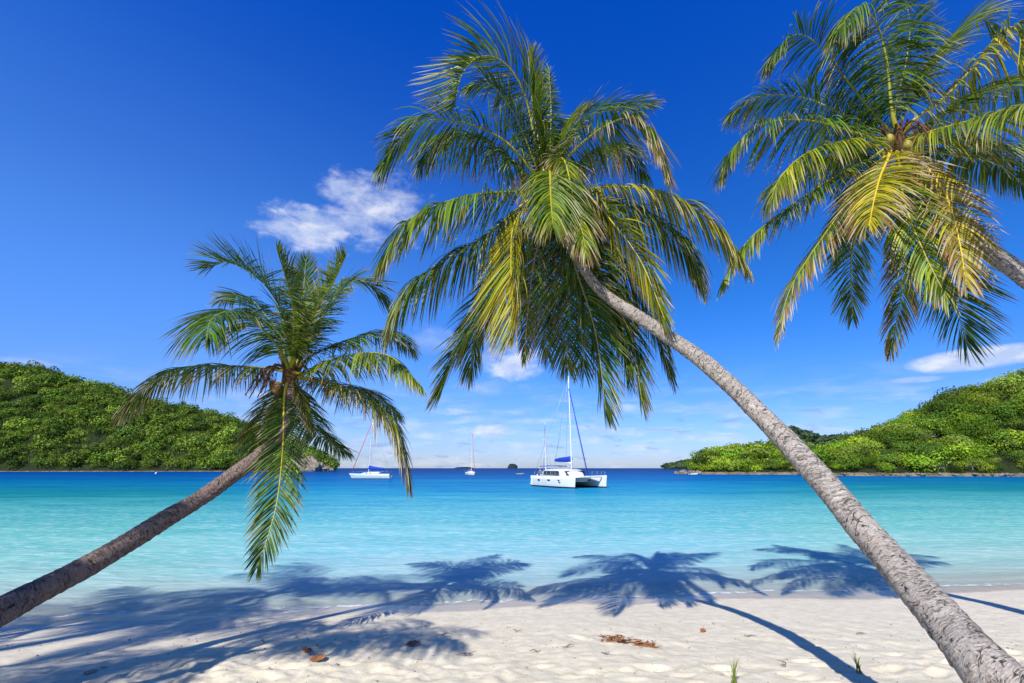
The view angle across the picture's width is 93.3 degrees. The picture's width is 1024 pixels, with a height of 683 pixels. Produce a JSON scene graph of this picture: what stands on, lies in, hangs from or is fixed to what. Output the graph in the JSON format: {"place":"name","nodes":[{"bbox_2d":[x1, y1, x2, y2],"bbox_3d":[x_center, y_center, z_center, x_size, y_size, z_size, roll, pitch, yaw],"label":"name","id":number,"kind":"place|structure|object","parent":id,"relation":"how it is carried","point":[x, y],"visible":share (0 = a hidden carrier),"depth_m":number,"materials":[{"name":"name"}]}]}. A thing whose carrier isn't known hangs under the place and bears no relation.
{"place":"outdoors","nodes":[
{"label":"outdoors","id":0,"kind":"place"},
{"bbox_2d":[0,471,142,471],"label":"shore","id":1,"kind":"structure","parent":0,"point":[71,471],"depth_m":338.77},
{"bbox_2d":[0,375,282,470],"bbox_3d":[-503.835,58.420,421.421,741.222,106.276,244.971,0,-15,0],"label":"hill","id":2,"kind":"structure","parent":0,"point":[30,466],"depth_m":357.38,"materials":[{"name":"green plant"}]},
{"bbox_2d":[0,360,339,469],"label":"woodland","id":3,"kind":"object","parent":2,"relation":"on","point":[50,380],"visible":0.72,"depth_m":373.16,"materials":[{"name":"green plant"}]},
{"bbox_2d":[290,459,308,470],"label":"rock","id":4,"kind":"object","parent":2,"relation":"on","point":[301,468],"visible":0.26,"depth_m":346.47,"materials":[{"name":"grey stone"}]},
{"bbox_2d":[304,456,321,470],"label":"rock","id":5,"kind":"object","parent":2,"relation":"on","point":[316,466],"visible":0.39,"depth_m":348.72,"materials":[{"name":"grey stone"}]},
{"bbox_2d":[0,468,1023,620],"bbox_3d":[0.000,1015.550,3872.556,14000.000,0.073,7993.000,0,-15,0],"label":"sea","id":6,"kind":"structure","parent":0,"point":[480,531],"depth_m":18.30,"materials":[{"name":"liquid"}]},
{"bbox_2d":[349,423,392,478],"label":"sailboat","id":7,"kind":"object","parent":6,"relation":"on","point":[372,475],"visible":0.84,"depth_m":111.36,"materials":[{"name":"metal"}]},
{"bbox_2d":[454,467,473,468],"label":"islet","id":8,"kind":"object","parent":6,"relation":"in","point":[463,468],"visible":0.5,"depth_m":2300.16,"materials":[{"name":"grey stone"}]},
{"bbox_2d":[465,432,474,474],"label":"sailboat","id":9,"kind":"object","parent":6,"relation":"on","point":[470,472],"visible":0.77,"depth_m":165.45,"materials":[{"name":"metal"}]},
{"bbox_2d":[507,464,517,468],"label":"islet","id":10,"kind":"object","parent":6,"relation":"in","point":[512,466],"visible":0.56,"depth_m":2119.56,"materials":[{"name":"grey stone"}]},
{"bbox_2d":[540,427,550,472],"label":"sailboat","id":11,"kind":"object","parent":6,"relation":"on","point":[545,447],"visible":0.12,"depth_m":101.57,"materials":[{"name":"metal"}]},
{"bbox_2d":[530,376,606,488],"bbox_3d":[7.241,12.209,65.352,6.167,14.961,11.280,7,-16,-25],"label":"catamaran","id":12,"kind":"object","parent":6,"relation":"on","point":[571,478],"visible":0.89,"depth_m":62.41,"materials":[{"name":"white plastic"}]},
{"bbox_2d":[660,459,686,468],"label":"woodland","id":13,"kind":"object","parent":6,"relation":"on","point":[677,464],"visible":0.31,"depth_m":900.10,"materials":[{"name":"green plant"}]},
{"bbox_2d":[0,577,1023,682],"bbox_3d":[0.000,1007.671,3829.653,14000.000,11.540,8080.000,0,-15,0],"label":"beach","id":14,"kind":"structure","parent":0,"point":[564,619],"depth_m":6.41,"materials":[{"name":"beige sand"}]},
{"bbox_2d":[83,669,98,674],"bbox_3d":[-4.553,3.584,5.236,0.122,0.052,0.134,-6,-16,22],"label":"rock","id":15,"kind":"object","parent":14,"relation":"on","point":[91,671],"visible":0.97,"depth_m":5.21,"materials":[{"name":"grey stone"}]},
{"bbox_2d":[0,232,425,627],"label":"coconut palm","id":16,"kind":"object","parent":14,"relation":"on","point":[287,411],"visible":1,"depth_m":6.77,"materials":[{"name":"green plant"}]},
{"bbox_2d":[301,646,312,653],"bbox_3d":[-2.426,3.668,5.733,0.204,0.038,0.123,-4,-23,37],"label":"dead leaf","id":17,"kind":"object","parent":14,"relation":"on","point":[306,649],"visible":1,"depth_m":5.76,"materials":[{"name":"brown plant"}]},
{"bbox_2d":[309,654,325,660],"bbox_3d":[-2.219,3.596,5.475,0.217,0.039,0.130,0,-5,-24],"label":"dead leaf","id":18,"kind":"object","parent":14,"relation":"on","point":[318,657],"visible":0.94,"depth_m":5.50,"materials":[{"name":"brown plant"}]},
{"bbox_2d":[403,640,419,645],"bbox_3d":[-1.276,3.833,6.120,0.217,0.039,0.130,-4,-6,-7],"label":"dead leaf","id":19,"kind":"object","parent":14,"relation":"on","point":[412,643],"visible":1,"depth_m":6.14,"materials":[{"name":"brown plant"}]},
{"bbox_2d":[594,634,640,644],"bbox_3d":[1.304,3.735,6.079,0.635,0.092,0.265,-3,-15,13],"label":"seaweed","id":20,"kind":"object","parent":14,"relation":"on","point":[613,638],"visible":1,"depth_m":6.06,"materials":[{"name":"brown plant"}]},
{"bbox_2d":[629,640,661,647],"bbox_3d":[1.650,3.732,5.961,0.413,0.063,0.313,0,-15,0],"label":"seaweed","id":21,"kind":"object","parent":14,"relation":"on","point":[639,643],"visible":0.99,"depth_m":5.95,"materials":[{"name":"brown plant"}]},
{"bbox_2d":[368,0,1023,682],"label":"coconut palm","id":22,"kind":"object","parent":14,"relation":"on","point":[568,220],"visible":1,"depth_m":6.21,"materials":[{"name":"green plant"}]},
{"bbox_2d":[729,657,740,682],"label":"grass tuft","id":23,"kind":"object","parent":14,"relation":"on","point":[734,676],"visible":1,"depth_m":4.62,"materials":[{"name":"green plant"}]},
{"bbox_2d":[851,651,862,673],"bbox_3d":[3.535,3.285,4.950,0.080,0.231,0.123,-6,-16,21],"label":"grass tuft","id":24,"kind":"object","parent":14,"relation":"on","point":[857,667],"visible":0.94,"depth_m":4.93,"materials":[{"name":"green plant"}]},
{"bbox_2d":[706,0,1023,366],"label":"coconut palm","id":25,"kind":"object","parent":14,"relation":"on","point":[917,177],"visible":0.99,"depth_m":6.72,"materials":[{"name":"green plant"}]},
{"bbox_2d":[0,615,1023,682],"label":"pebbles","id":26,"kind":"object","parent":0,"point":[634,673],"visible":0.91,"depth_m":5.83,"materials":[{"name":"grey stone"}]},
{"bbox_2d":[0,0,1023,467],"label":"sky","id":27,"kind":"structure","parent":0,"point":[132,131],"materials":[{"name":"blue"}]},
{"bbox_2d":[693,454,796,471],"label":"hill","id":28,"kind":"structure","parent":0,"point":[769,469],"depth_m":189.20,"materials":[{"name":"green plant"}]},
{"bbox_2d":[684,439,828,471],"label":"woodland","id":29,"kind":"object","parent":28,"relation":"on","point":[729,457],"visible":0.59,"depth_m":197.27,"materials":[{"name":"green plant"}]},
{"bbox_2d":[702,472,799,474],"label":"shore","id":30,"kind":"structure","parent":0,"point":[776,473],"depth_m":184.73,"materials":[{"name":"grey stone"}]},
{"bbox_2d":[830,388,1023,473],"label":"hill","id":31,"kind":"structure","parent":0,"point":[1010,467],"depth_m":151.34,"materials":[{"name":"green plant"}]},
{"bbox_2d":[882,454,902,464],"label":"tree","id":32,"kind":"object","parent":31,"relation":"on","point":[894,462],"visible":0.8,"depth_m":153.98,"materials":[{"name":"green plant"}]},
{"bbox_2d":[811,368,1023,473],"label":"woodland","id":33,"kind":"object","parent":31,"relation":"on","point":[958,407],"visible":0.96,"depth_m":162.80,"materials":[{"name":"green plant"}]},
{"bbox_2d":[908,429,933,438],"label":"tree","id":34,"kind":"object","parent":31,"relation":"on","point":[919,432],"visible":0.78,"depth_m":160.89,"materials":[{"name":"green plant"}]},
{"bbox_2d":[925,459,946,470],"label":"tree","id":35,"kind":"object","parent":31,"relation":"on","point":[931,464],"visible":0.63,"depth_m":147.79,"materials":[{"name":"green plant"}]},
{"bbox_2d":[937,433,972,447],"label":"tree","id":36,"kind":"object","parent":31,"relation":"on","point":[957,438],"visible":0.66,"depth_m":153.34,"materials":[{"name":"green plant"}]},
{"bbox_2d":[960,457,983,468],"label":"tree","id":37,"kind":"object","parent":31,"relation":"on","point":[972,461],"visible":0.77,"depth_m":146.80,"materials":[{"name":"green plant"}]},
{"bbox_2d":[986,432,1016,448],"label":"tree","id":38,"kind":"object","parent":31,"relation":"on","point":[1004,438],"visible":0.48,"depth_m":151.16,"materials":[{"name":"green plant"}]},
{"bbox_2d":[834,472,1023,476],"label":"shore","id":39,"kind":"structure","parent":0,"point":[915,474],"depth_m":146.02,"materials":[{"name":"grey stone"}]},
{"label":"hill","id":40,"kind":"structure","parent":0,"visible":0},
{"bbox_2d":[769,425,848,444],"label":"woodland","id":41,"kind":"object","parent":40,"relation":"on","point":[810,436],"visible":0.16,"depth_m":667.95,"materials":[{"name":"green plant"}]}
]}

